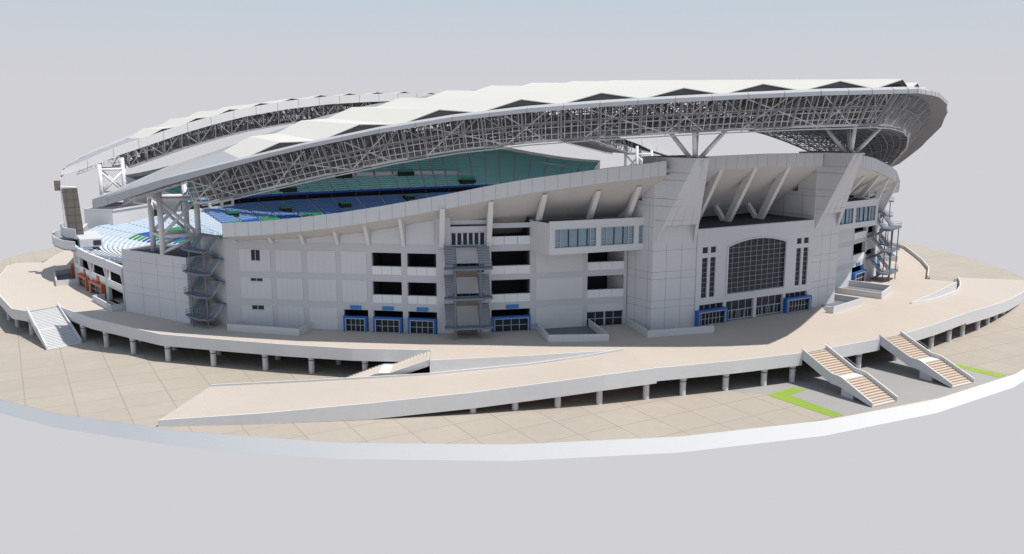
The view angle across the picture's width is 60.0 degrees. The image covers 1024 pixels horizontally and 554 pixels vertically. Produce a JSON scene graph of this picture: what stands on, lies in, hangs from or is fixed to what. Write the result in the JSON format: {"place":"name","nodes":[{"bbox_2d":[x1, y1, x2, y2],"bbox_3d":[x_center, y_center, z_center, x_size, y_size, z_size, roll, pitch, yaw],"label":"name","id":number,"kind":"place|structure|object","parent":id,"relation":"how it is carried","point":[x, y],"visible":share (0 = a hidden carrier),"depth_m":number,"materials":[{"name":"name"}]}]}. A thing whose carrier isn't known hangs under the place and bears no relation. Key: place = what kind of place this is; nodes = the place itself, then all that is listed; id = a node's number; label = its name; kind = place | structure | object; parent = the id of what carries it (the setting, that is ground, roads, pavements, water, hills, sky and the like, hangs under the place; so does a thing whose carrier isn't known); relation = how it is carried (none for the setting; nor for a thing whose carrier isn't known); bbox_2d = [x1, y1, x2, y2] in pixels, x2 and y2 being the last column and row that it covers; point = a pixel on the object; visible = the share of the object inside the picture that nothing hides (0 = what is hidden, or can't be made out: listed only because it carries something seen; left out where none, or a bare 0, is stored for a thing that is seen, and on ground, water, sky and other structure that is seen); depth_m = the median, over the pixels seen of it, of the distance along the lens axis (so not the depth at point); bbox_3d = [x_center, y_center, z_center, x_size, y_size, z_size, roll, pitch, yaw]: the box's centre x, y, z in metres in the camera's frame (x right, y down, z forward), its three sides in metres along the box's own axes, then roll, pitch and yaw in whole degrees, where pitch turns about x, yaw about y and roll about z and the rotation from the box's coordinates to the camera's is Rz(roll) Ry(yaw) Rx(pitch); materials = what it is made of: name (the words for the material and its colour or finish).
{"place":"outdoors","nodes":[
{"label":"outdoors","id":0,"kind":"place"},
{"bbox_2d":[0,239,1023,443],"bbox_3d":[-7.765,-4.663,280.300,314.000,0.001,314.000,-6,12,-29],"label":"plaza ground","id":1,"kind":"structure","parent":0,"point":[116,380],"depth_m":150.03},
{"bbox_2d":[15,319,20,326],"bbox_3d":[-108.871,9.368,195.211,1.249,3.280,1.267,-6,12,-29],"label":"support column","id":2,"kind":"structure","parent":1,"relation":"on","point":[17,323],"depth_m":194.98,"materials":[{"name":"concrete"}]},
{"bbox_2d":[28,321,34,334],"bbox_3d":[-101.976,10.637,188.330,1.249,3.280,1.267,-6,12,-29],"label":"support column","id":3,"kind":"structure","parent":1,"relation":"on","point":[31,330],"depth_m":188.01,"materials":[{"name":"concrete"}]},
{"bbox_2d":[25,303,81,349],"bbox_3d":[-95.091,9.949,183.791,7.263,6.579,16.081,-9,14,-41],"label":"concrete stair","id":4,"kind":"object","parent":1,"relation":"on","point":[53,328],"visible":1,"depth_m":183.44,"materials":[{"name":"white concrete"}]},
{"bbox_2d":[80,324,86,339],"bbox_3d":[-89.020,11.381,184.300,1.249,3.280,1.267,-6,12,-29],"label":"support column","id":5,"kind":"structure","parent":1,"relation":"on","point":[83,333],"depth_m":183.98,"materials":[{"name":"concrete"}]},
{"bbox_2d":[102,332,109,346],"bbox_3d":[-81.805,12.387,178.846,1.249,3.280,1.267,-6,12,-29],"label":"support column","id":6,"kind":"structure","parent":1,"relation":"on","point":[106,339],"depth_m":178.50,"materials":[{"name":"concrete"}]},
{"bbox_2d":[129,338,136,353],"bbox_3d":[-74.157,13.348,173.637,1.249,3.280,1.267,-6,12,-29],"label":"support column","id":7,"kind":"structure","parent":1,"relation":"on","point":[133,346],"depth_m":173.30,"materials":[{"name":"concrete"}]},
{"bbox_2d":[164,346,170,360],"bbox_3d":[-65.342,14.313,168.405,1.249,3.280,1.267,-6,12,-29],"label":"support column","id":8,"kind":"structure","parent":1,"relation":"on","point":[167,349],"depth_m":168.08,"materials":[{"name":"concrete"}]},
{"bbox_2d":[209,350,216,365],"bbox_3d":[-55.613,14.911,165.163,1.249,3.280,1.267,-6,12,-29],"label":"support column","id":9,"kind":"structure","parent":1,"relation":"on","point":[213,357],"depth_m":164.81,"materials":[{"name":"concrete"}]},
{"bbox_2d":[261,354,268,369],"bbox_3d":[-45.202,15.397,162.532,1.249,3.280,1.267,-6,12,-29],"label":"support column","id":10,"kind":"structure","parent":1,"relation":"on","point":[265,362],"depth_m":162.20,"materials":[{"name":"concrete"}]},
{"bbox_2d":[308,358,314,373],"bbox_3d":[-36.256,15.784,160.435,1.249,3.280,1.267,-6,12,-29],"label":"support column","id":11,"kind":"structure","parent":1,"relation":"on","point":[311,365],"depth_m":160.11,"materials":[{"name":"concrete"}]},
{"bbox_2d":[362,361,367,369],"bbox_3d":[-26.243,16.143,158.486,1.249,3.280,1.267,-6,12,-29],"label":"support column","id":12,"kind":"structure","parent":1,"relation":"on","point":[364,365],"depth_m":158.00,"materials":[{"name":"concrete"}]},
{"bbox_2d":[346,345,430,377],"bbox_3d":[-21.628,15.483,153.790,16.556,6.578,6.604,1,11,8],"label":"concrete stair","id":13,"kind":"object","parent":1,"relation":"on","point":[415,363],"visible":0.78,"depth_m":152.57,"materials":[{"name":"beige concrete"}]},
{"bbox_2d":[158,348,656,426],"bbox_3d":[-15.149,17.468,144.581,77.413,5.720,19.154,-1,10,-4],"label":"access ramp","id":14,"kind":"structure","parent":1,"relation":"on","point":[325,400],"depth_m":141.20,"materials":[{"name":"concrete"}]},
{"bbox_2d":[0,240,966,380],"bbox_3d":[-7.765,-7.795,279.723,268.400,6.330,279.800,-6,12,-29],"label":"raised walkway","id":15,"kind":"structure","parent":1,"relation":"on","point":[770,341],"depth_m":165.93,"materials":[{"name":"concrete"}]},
{"bbox_2d":[53,268,77,285],"bbox_3d":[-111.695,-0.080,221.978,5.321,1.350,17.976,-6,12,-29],"label":"planter wall","id":16,"kind":"structure","parent":15,"relation":"on","point":[62,277],"depth_m":223.11,"materials":[{"name":"concrete"}]},
{"bbox_2d":[71,263,75,277],"bbox_3d":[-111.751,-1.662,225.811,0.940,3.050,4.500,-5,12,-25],"label":"entrance portal","id":17,"kind":"object","parent":15,"relation":"on","point":[72,270],"visible":0.94,"depth_m":223.88,"materials":[{"name":"orange metal"}]},
{"bbox_2d":[77,273,89,290],"bbox_3d":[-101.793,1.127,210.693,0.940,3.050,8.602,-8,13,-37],"label":"entrance portal","id":18,"kind":"object","parent":15,"relation":"on","point":[83,279],"visible":0.98,"depth_m":210.81,"materials":[{"name":"orange metal"}]},
{"bbox_2d":[88,279,105,297],"bbox_3d":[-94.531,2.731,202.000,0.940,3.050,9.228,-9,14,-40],"label":"entrance portal","id":19,"kind":"object","parent":15,"relation":"on","point":[96,288],"visible":0.91,"depth_m":202.48,"materials":[{"name":"orange metal"}]},
{"bbox_2d":[92,294,123,311],"bbox_3d":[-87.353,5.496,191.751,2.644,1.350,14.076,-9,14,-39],"label":"planter wall","id":20,"kind":"structure","parent":15,"relation":"on","point":[99,299],"depth_m":189.42,"materials":[{"name":"concrete"}]},
{"bbox_2d":[84,202,147,229],"bbox_3d":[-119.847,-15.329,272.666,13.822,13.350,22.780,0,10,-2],"label":"corner block","id":21,"kind":"structure","parent":15,"relation":"on","point":[113,214],"depth_m":263.93,"materials":[{"name":"concrete"}]},
{"bbox_2d":[97,156,128,206],"bbox_3d":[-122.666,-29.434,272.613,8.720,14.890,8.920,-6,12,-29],"label":"braced tower","id":22,"kind":"structure","parent":21,"relation":"on","point":[102,173],"depth_m":270.10,"materials":[{"name":"white metal"}]},
{"bbox_2d":[60,91,671,176],"bbox_3d":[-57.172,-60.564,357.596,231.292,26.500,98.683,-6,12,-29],"label":"stadium roof","id":23,"kind":"structure","parent":22,"relation":"on","point":[199,122],"depth_m":297.77,"materials":[{"name":"grey metal"}]},
{"bbox_2d":[71,211,223,307],"bbox_3d":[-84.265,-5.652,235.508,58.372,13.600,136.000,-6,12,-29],"label":"end stand","id":24,"kind":"object","parent":15,"relation":"on","point":[102,259],"visible":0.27,"depth_m":226.91,"materials":[{"name":"concrete"}]},
{"bbox_2d":[52,230,92,250],"bbox_3d":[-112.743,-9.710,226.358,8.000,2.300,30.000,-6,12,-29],"label":"curved balcony","id":25,"kind":"structure","parent":24,"relation":"on","point":[60,241],"depth_m":217.87,"materials":[{"name":"concrete"}]},
{"bbox_2d":[60,222,84,239],"bbox_3d":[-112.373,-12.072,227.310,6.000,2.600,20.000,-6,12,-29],"label":"curved balcony","id":26,"kind":"structure","parent":24,"relation":"on","point":[68,233],"depth_m":220.62,"materials":[{"name":"concrete"}]},
{"bbox_2d":[54,180,83,238],"bbox_3d":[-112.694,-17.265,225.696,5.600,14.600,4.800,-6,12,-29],"label":"scoreboard tower","id":27,"kind":"structure","parent":26,"relation":"on","point":[72,217],"depth_m":223.96,"materials":[{"name":"concrete"}]},
{"bbox_2d":[93,240,100,244],"bbox_3d":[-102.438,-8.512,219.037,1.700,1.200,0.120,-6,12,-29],"label":"window","id":28,"kind":"structure","parent":24,"relation":"in","point":[96,242],"depth_m":218.96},
{"bbox_2d":[121,243,205,322],"bbox_3d":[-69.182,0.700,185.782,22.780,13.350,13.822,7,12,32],"label":"corner block","id":29,"kind":"structure","parent":15,"relation":"on","point":[155,283],"depth_m":179.25,"materials":[{"name":"concrete"}]},
{"bbox_2d":[147,180,200,255],"bbox_3d":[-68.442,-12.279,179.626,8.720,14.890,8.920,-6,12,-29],"label":"braced tower","id":30,"kind":"structure","parent":29,"relation":"on","point":[161,233],"depth_m":177.87,"materials":[{"name":"white metal"}]},
{"bbox_2d":[92,79,947,208],"bbox_3d":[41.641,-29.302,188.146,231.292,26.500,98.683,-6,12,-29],"label":"stadium roof","id":31,"kind":"structure","parent":30,"relation":"on","point":[907,119],"depth_m":160.38,"materials":[{"name":"grey metal"}]},
{"bbox_2d":[181,229,226,328],"bbox_3d":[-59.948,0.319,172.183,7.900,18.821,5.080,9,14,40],"label":"steel stair","id":32,"kind":"object","parent":15,"relation":"on","point":[206,297],"visible":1,"depth_m":171.46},
{"bbox_2d":[227,320,312,335],"bbox_3d":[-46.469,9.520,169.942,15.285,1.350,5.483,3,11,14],"label":"planter wall","id":33,"kind":"structure","parent":15,"relation":"on","point":[240,326],"depth_m":167.62,"materials":[{"name":"concrete"}]},
{"bbox_2d":[203,186,484,222],"bbox_3d":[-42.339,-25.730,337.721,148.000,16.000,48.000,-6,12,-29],"label":"stand","id":34,"kind":"object","parent":15,"relation":"on","point":[269,208],"visible":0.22,"depth_m":335.62,"materials":[{"name":"plastic"}]},
{"bbox_2d":[181,198,233,213],"bbox_3d":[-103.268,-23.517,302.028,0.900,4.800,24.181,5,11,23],"label":"box suites","id":35,"kind":"structure","parent":34,"relation":"on","point":[223,204],"depth_m":304.31,"materials":[{"name":"concrete"}]},
{"bbox_2d":[181,201,230,210],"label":"suite window","id":36,"kind":"structure","parent":35,"relation":"in","point":[228,202],"depth_m":304.21,"materials":[{"name":"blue glass"}]},
{"bbox_2d":[126,132,599,211],"bbox_3d":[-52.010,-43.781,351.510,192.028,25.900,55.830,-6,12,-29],"label":"stand","id":37,"kind":"object","parent":34,"relation":"on","point":[484,168],"visible":0.39,"depth_m":370.73,"materials":[{"name":"concrete"}]},
{"bbox_2d":[343,315,367,331],"bbox_3d":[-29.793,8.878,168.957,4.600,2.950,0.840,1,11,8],"label":"entrance portal","id":38,"kind":"object","parent":15,"relation":"on","point":[354,323],"visible":1,"depth_m":169.00,"materials":[{"name":"blue metal"}]},
{"bbox_2d":[134,161,580,218],"bbox_3d":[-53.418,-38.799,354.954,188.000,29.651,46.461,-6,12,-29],"label":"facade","id":39,"kind":"structure","parent":15,"relation":"on","point":[141,201],"depth_m":298.21,"materials":[{"name":"concrete"}]},
{"bbox_2d":[373,316,402,332],"bbox_3d":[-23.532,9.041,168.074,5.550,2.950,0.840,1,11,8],"label":"entrance portal","id":40,"kind":"object","parent":15,"relation":"on","point":[389,324],"visible":1,"depth_m":168.14,"materials":[{"name":"blue metal"}]},
{"bbox_2d":[200,186,641,332],"bbox_3d":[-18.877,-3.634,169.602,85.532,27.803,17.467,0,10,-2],"label":"facade wing","id":41,"kind":"structure","parent":15,"relation":"on","point":[326,282],"depth_m":169.30,"materials":[{"name":"concrete"}]},
{"bbox_2d":[251,250,259,259],"bbox_3d":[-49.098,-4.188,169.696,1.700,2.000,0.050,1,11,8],"label":"window","id":42,"kind":"structure","parent":41,"relation":"in","point":[252,251],"depth_m":169.65,"materials":[{"name":"black glass"}]},
{"bbox_2d":[251,278,261,280],"bbox_3d":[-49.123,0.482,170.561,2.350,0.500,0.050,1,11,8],"label":"window","id":43,"kind":"structure","parent":41,"relation":"in","point":[252,279],"depth_m":170.52,"materials":[{"name":"black glass"}]},
{"bbox_2d":[252,305,263,308],"bbox_3d":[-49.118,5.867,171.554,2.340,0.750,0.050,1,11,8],"label":"window","id":44,"kind":"structure","parent":41,"relation":"in","point":[253,306],"depth_m":171.53,"materials":[{"name":"black glass"}]},
{"bbox_2d":[350,305,360,308],"bbox_3d":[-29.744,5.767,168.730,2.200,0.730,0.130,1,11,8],"label":"entrance sign","id":45,"kind":"object","parent":41,"relation":"attached to","point":[355,306],"visible":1,"depth_m":168.66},
{"bbox_2d":[382,306,393,309],"bbox_3d":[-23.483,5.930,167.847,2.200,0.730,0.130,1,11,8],"label":"entrance sign","id":46,"kind":"object","parent":41,"relation":"attached to","point":[387,308],"visible":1,"depth_m":167.77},
{"bbox_2d":[417,307,427,311],"bbox_3d":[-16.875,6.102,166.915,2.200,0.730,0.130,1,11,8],"label":"entrance sign","id":47,"kind":"object","parent":41,"relation":"attached to","point":[422,309],"visible":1,"depth_m":166.87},
{"bbox_2d":[506,304,518,308],"bbox_3d":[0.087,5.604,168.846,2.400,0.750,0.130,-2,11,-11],"label":"entrance sign","id":48,"kind":"object","parent":41,"relation":"attached to","point":[512,306],"visible":1,"depth_m":168.78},
{"bbox_2d":[530,217,643,254],"bbox_3d":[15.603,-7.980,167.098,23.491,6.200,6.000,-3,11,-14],"label":"glazed lounge","id":49,"kind":"object","parent":41,"relation":"attached to","point":[566,236],"visible":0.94,"depth_m":165.25,"materials":[{"name":"concrete"}]},
{"bbox_2d":[555,228,594,247],"bbox_3d":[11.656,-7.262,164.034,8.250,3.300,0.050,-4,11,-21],"label":"window","id":50,"kind":"structure","parent":49,"relation":"in","point":[582,233],"depth_m":163.99,"materials":[{"name":"blue glass"}]},
{"bbox_2d":[555,228,595,248],"bbox_3d":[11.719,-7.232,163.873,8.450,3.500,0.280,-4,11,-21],"label":"window frame","id":51,"kind":"structure","parent":49,"relation":"in","point":[576,228],"depth_m":163.75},
{"bbox_2d":[601,226,632,244],"bbox_3d":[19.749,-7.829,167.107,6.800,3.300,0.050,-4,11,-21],"label":"window","id":52,"kind":"structure","parent":49,"relation":"in","point":[610,230],"depth_m":167.06,"materials":[{"name":"blue glass"}]},
{"bbox_2d":[601,226,633,245],"bbox_3d":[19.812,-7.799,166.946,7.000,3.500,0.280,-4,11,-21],"label":"window frame","id":53,"kind":"structure","parent":49,"relation":"in","point":[628,238],"depth_m":167.35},
{"bbox_2d":[639,226,642,242],"bbox_3d":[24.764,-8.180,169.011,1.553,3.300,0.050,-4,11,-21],"label":"window","id":54,"kind":"structure","parent":49,"relation":"in","point":[640,227],"depth_m":168.87,"materials":[{"name":"blue glass"}]},
{"bbox_2d":[408,317,436,333],"bbox_3d":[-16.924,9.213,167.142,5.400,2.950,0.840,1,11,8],"label":"entrance portal","id":55,"kind":"object","parent":15,"relation":"on","point":[422,325],"visible":1,"depth_m":167.20,"materials":[{"name":"blue metal"}]},
{"bbox_2d":[444,241,492,339],"bbox_3d":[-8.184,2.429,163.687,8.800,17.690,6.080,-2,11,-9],"label":"steel stair","id":56,"kind":"object","parent":15,"relation":"on","point":[469,300],"visible":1,"depth_m":163.31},
{"bbox_2d":[492,315,530,331],"bbox_3d":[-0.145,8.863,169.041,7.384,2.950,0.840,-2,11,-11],"label":"entrance portal","id":57,"kind":"object","parent":15,"relation":"on","point":[510,323],"visible":0.99,"depth_m":169.15,"materials":[{"name":"blue metal"}]},
{"bbox_2d":[536,319,608,341],"bbox_3d":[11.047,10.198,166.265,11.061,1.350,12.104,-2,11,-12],"label":"planter wall","id":58,"kind":"structure","parent":15,"relation":"on","point":[592,331],"depth_m":163.47,"materials":[{"name":"concrete"}]},
{"bbox_2d":[607,155,710,329],"bbox_3d":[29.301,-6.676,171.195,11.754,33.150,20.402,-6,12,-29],"label":"concrete pylon","id":59,"kind":"object","parent":15,"relation":"on","point":[660,283],"visible":0.87,"depth_m":168.97,"materials":[{"name":"concrete"}]},
{"bbox_2d":[664,124,728,157],"bbox_3d":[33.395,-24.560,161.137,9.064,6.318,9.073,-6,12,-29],"label":"branching support","id":60,"kind":"object","parent":59,"relation":"on","point":[695,139],"visible":0.74,"depth_m":160.37,"materials":[{"name":"white metal"}]},
{"bbox_2d":[624,317,714,337],"bbox_3d":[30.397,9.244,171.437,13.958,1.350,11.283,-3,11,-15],"label":"planter wall","id":61,"kind":"structure","parent":15,"relation":"on","point":[642,330],"depth_m":166.49,"materials":[{"name":"concrete"}]},
{"bbox_2d":[694,306,727,326],"bbox_3d":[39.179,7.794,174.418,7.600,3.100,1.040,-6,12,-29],"label":"entrance portal","id":62,"kind":"object","parent":15,"relation":"on","point":[710,315],"visible":0.98,"depth_m":174.52,"materials":[{"name":"blue metal"}]},
{"bbox_2d":[694,167,814,320],"bbox_3d":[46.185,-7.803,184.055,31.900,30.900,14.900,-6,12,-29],"label":"entrance hall","id":63,"kind":"structure","parent":15,"relation":"on","point":[753,263],"depth_m":179.63,"materials":[{"name":"concrete"}]},
{"bbox_2d":[701,258,706,297],"bbox_3d":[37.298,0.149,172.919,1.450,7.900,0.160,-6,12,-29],"label":"tall window","id":64,"kind":"structure","parent":63,"relation":"in","point":[704,260],"depth_m":172.96,"materials":[{"name":"black glass"}]},
{"bbox_2d":[709,257,714,296],"bbox_3d":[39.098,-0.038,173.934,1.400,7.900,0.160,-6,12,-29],"label":"tall window","id":65,"kind":"structure","parent":63,"relation":"in","point":[712,261],"depth_m":173.97,"materials":[{"name":"black glass"}]},
{"bbox_2d":[726,298,751,319],"bbox_3d":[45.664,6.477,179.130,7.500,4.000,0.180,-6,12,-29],"label":"glass door","id":66,"kind":"structure","parent":63,"relation":"in","point":[737,309],"depth_m":179.36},
{"bbox_2d":[725,237,787,295],"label":"arched window","id":67,"kind":"structure","parent":63,"relation":"in","point":[756,263],"depth_m":179.49,"materials":[{"name":"black glass"}]},
{"bbox_2d":[756,294,781,315],"bbox_3d":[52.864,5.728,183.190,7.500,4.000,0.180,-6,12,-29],"label":"glass door","id":68,"kind":"structure","parent":63,"relation":"in","point":[771,304],"depth_m":183.35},
{"bbox_2d":[795,248,799,284],"bbox_3d":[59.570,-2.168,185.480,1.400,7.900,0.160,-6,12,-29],"label":"tall window","id":69,"kind":"structure","parent":63,"relation":"in","point":[798,249],"depth_m":185.51,"materials":[{"name":"black glass"}]},
{"bbox_2d":[802,247,806,283],"bbox_3d":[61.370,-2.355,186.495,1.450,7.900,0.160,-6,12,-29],"label":"tall window","id":70,"kind":"structure","parent":63,"relation":"in","point":[805,249],"depth_m":186.55,"materials":[{"name":"black glass"}]},
{"bbox_2d":[783,294,811,312],"bbox_3d":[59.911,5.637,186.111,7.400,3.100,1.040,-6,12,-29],"label":"entrance portal","id":71,"kind":"object","parent":15,"relation":"on","point":[797,303],"visible":1,"depth_m":186.18,"materials":[{"name":"blue metal"}]},
{"bbox_2d":[767,151,864,307],"bbox_3d":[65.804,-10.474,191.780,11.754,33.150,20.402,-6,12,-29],"label":"concrete pylon","id":72,"kind":"object","parent":15,"relation":"on","point":[820,196],"visible":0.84,"depth_m":187.40,"materials":[{"name":"concrete"}]},
{"bbox_2d":[823,126,880,152],"bbox_3d":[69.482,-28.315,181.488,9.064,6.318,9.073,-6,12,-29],"label":"branching support","id":73,"kind":"object","parent":72,"relation":"on","point":[850,142],"visible":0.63,"depth_m":181.21,"materials":[{"name":"white metal"}]},
{"bbox_2d":[821,294,862,313],"bbox_3d":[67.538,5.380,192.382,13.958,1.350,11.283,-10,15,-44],"label":"planter wall","id":74,"kind":"structure","parent":15,"relation":"on","point":[841,303],"depth_m":191.66,"materials":[{"name":"concrete"}]},
{"bbox_2d":[851,269,866,281],"bbox_3d":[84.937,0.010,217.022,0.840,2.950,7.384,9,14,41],"label":"entrance portal","id":75,"kind":"object","parent":15,"relation":"on","point":[859,275],"visible":0.92,"depth_m":217.57,"materials":[{"name":"blue metal"}]},
{"bbox_2d":[835,280,891,298],"bbox_3d":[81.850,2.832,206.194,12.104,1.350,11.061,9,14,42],"label":"planter wall","id":76,"kind":"structure","parent":15,"relation":"on","point":[868,289],"depth_m":205.67,"materials":[{"name":"concrete"}]},
{"bbox_2d":[835,177,898,287],"bbox_3d":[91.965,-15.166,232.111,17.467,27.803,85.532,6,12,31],"label":"facade wing","id":77,"kind":"structure","parent":15,"relation":"on","point":[856,245],"depth_m":214.65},
{"bbox_2d":[839,198,878,229],"bbox_3d":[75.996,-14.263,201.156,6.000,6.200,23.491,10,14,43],"label":"glazed lounge","id":78,"kind":"object","parent":77,"relation":"attached to","point":[860,212],"visible":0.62,"depth_m":201.65,"materials":[{"name":"concrete"}]},
{"bbox_2d":[841,208,852,223],"bbox_3d":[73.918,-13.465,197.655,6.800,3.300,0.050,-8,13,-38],"label":"window","id":79,"kind":"structure","parent":78,"relation":"in","point":[848,210],"depth_m":198.44,"materials":[{"name":"blue glass"}]},
{"bbox_2d":[841,208,853,224],"bbox_3d":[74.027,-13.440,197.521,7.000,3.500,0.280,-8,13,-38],"label":"window frame","id":80,"kind":"structure","parent":78,"relation":"in","point":[848,208],"depth_m":199.00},
{"bbox_2d":[856,206,874,221],"bbox_3d":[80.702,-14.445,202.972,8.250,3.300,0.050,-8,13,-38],"label":"window","id":81,"kind":"structure","parent":78,"relation":"in","point":[870,207],"depth_m":203.22,"materials":[{"name":"blue glass"}]},
{"bbox_2d":[855,205,875,222],"bbox_3d":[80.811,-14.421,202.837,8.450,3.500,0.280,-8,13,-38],"label":"window frame","id":82,"kind":"structure","parent":78,"relation":"in","point":[872,215],"depth_m":202.90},
{"bbox_2d":[878,249,897,260],"bbox_3d":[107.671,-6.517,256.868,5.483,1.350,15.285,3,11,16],"label":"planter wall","id":83,"kind":"structure","parent":77,"relation":"attached to","point":[893,257],"depth_m":249.84,"materials":[{"name":"concrete"}]},
{"bbox_2d":[865,208,901,281],"bbox_3d":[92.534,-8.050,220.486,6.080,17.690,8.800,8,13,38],"label":"steel stair","id":84,"kind":"object","parent":15,"relation":"on","point":[889,271],"visible":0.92,"depth_m":219.58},
{"bbox_2d":[878,197,893,248],"bbox_3d":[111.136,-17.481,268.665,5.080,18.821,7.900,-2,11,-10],"label":"steel stair","id":85,"kind":"object","parent":15,"relation":"on","point":[889,216],"visible":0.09,"depth_m":266.16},
{"bbox_3d":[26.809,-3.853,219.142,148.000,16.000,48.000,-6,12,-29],"label":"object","id":86,"kind":"object","parent":15,"relation":"on","visible":0},
{"bbox_2d":[222,153,899,240],"bbox_3d":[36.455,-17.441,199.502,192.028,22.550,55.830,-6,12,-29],"label":"stand","id":87,"kind":"object","parent":86,"relation":"on","point":[570,195],"visible":0.34,"depth_m":164.41,"materials":[{"name":"concrete"}]},
{"bbox_2d":[0,246,1023,460],"bbox_3d":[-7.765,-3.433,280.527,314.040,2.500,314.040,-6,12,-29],"label":"edge band","id":88,"kind":"object","parent":1,"relation":"attached to","point":[470,452],"visible":0.18,"depth_m":130.52,"materials":[{"name":"concrete"}]},
{"bbox_2d":[512,403,517,410],"bbox_3d":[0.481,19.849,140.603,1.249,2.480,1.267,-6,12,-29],"label":"support column","id":89,"kind":"structure","parent":1,"relation":"on","point":[514,406],"depth_m":140.29,"materials":[{"name":"concrete"}]},
{"bbox_2d":[554,397,560,407],"bbox_3d":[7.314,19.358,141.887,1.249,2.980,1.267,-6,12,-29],"label":"support column","id":90,"kind":"structure","parent":1,"relation":"on","point":[557,402],"depth_m":141.60,"materials":[{"name":"concrete"}]},
{"bbox_2d":[596,391,602,404],"bbox_3d":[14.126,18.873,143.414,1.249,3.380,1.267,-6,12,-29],"label":"support column","id":91,"kind":"structure","parent":1,"relation":"on","point":[599,395],"depth_m":143.12,"materials":[{"name":"concrete"}]},
{"bbox_2d":[643,384,648,399],"bbox_3d":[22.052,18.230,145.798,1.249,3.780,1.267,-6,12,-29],"label":"support column","id":92,"kind":"structure","parent":1,"relation":"on","point":[645,392],"depth_m":145.51,"materials":[{"name":"concrete"}]},
{"bbox_2d":[679,378,686,395],"bbox_3d":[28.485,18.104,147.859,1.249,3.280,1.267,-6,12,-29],"label":"support column","id":93,"kind":"structure","parent":1,"relation":"on","point":[682,390],"depth_m":147.53,"materials":[{"name":"concrete"}]},
{"bbox_2d":[722,374,729,390],"bbox_3d":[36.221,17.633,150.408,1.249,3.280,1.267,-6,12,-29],"label":"support column","id":94,"kind":"structure","parent":1,"relation":"on","point":[725,381],"depth_m":150.06,"materials":[{"name":"concrete"}]},
{"bbox_2d":[760,369,767,385],"bbox_3d":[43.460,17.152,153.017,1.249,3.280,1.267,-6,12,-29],"label":"support column","id":95,"kind":"structure","parent":1,"relation":"on","point":[763,381],"depth_m":152.69,"materials":[{"name":"concrete"}]},
{"bbox_2d":[802,343,898,407],"bbox_3d":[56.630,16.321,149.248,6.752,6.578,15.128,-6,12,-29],"label":"concrete stair","id":96,"kind":"object","parent":1,"relation":"on","point":[832,366],"visible":1,"depth_m":148.61,"materials":[{"name":"beige concrete"}]},
{"bbox_2d":[878,329,974,387],"bbox_3d":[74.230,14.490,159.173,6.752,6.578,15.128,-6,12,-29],"label":"concrete stair","id":97,"kind":"object","parent":1,"relation":"on","point":[906,349],"visible":1,"depth_m":158.51,"materials":[{"name":"beige concrete"}]},
{"bbox_2d":[928,335,934,348],"bbox_3d":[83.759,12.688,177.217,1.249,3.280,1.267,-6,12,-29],"label":"support column","id":98,"kind":"structure","parent":1,"relation":"on","point":[930,342],"depth_m":176.89,"materials":[{"name":"concrete"}]},
{"bbox_2d":[945,328,952,341],"bbox_3d":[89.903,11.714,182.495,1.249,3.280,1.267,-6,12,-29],"label":"support column","id":99,"kind":"structure","parent":1,"relation":"on","point":[948,335],"depth_m":182.21,"materials":[{"name":"concrete"}]},
{"bbox_2d":[959,324,964,336],"bbox_3d":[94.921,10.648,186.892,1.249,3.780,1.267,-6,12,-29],"label":"support column","id":100,"kind":"structure","parent":1,"relation":"on","point":[962,331],"depth_m":186.64,"materials":[{"name":"concrete"}]},
{"bbox_2d":[910,276,1023,324],"bbox_3d":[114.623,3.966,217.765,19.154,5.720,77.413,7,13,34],"label":"access ramp","id":101,"kind":"structure","parent":1,"relation":"on","point":[976,299],"depth_m":208.64,"materials":[{"name":"concrete"}]},
{"bbox_2d":[974,320,980,329],"bbox_3d":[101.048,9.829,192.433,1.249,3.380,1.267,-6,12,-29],"label":"support column","id":102,"kind":"structure","parent":1,"relation":"on","point":[977,325],"depth_m":192.16,"materials":[{"name":"concrete"}]},
{"bbox_2d":[984,318,989,324],"bbox_3d":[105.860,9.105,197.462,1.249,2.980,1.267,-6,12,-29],"label":"support column","id":103,"kind":"structure","parent":1,"relation":"on","point":[987,321],"depth_m":197.22,"materials":[{"name":"concrete"}]},
{"bbox_2d":[0,0,1023,553],"label":"sky","id":104,"kind":"structure","parent":0,"point":[78,77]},
{"bbox_2d":[733,358,997,414],"bbox_3d":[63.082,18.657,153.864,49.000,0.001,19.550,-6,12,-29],"label":"pavement","id":105,"kind":"structure","parent":0,"point":[902,381],"depth_m":152.20,"materials":[{"name":"concrete"}]},
{"bbox_2d":[789,366,795,381],"bbox_3d":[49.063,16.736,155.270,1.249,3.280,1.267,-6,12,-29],"label":"support column","id":106,"kind":"structure","parent":105,"relation":"on","point":[792,369],"depth_m":154.94,"materials":[{"name":"concrete"}]},
{"bbox_2d":[768,387,842,416],"bbox_3d":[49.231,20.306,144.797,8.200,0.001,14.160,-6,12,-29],"label":"lawn","id":107,"kind":"structure","parent":105,"relation":"on","point":[785,395],"depth_m":144.73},
{"bbox_2d":[855,354,861,368],"bbox_3d":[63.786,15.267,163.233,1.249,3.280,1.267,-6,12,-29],"label":"support column","id":108,"kind":"structure","parent":105,"relation":"on","point":[858,360],"depth_m":162.89,"materials":[{"name":"concrete"}]},
{"bbox_2d":[954,363,1004,376],"bbox_3d":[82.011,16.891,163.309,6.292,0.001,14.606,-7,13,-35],"label":"lawn","id":109,"kind":"structure","parent":105,"relation":"on","point":[981,371],"depth_m":161.55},
{"bbox_3d":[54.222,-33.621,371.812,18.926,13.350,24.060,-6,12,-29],"label":"corner block","id":110,"kind":"object","parent":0,"visible":0},
{"bbox_2d":[624,146,652,165],"bbox_3d":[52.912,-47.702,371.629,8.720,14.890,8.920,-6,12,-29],"label":"braced tower","id":111,"kind":"structure","parent":110,"relation":"on","point":[639,154],"depth_m":369.38,"materials":[{"name":"white metal"}]}
]}

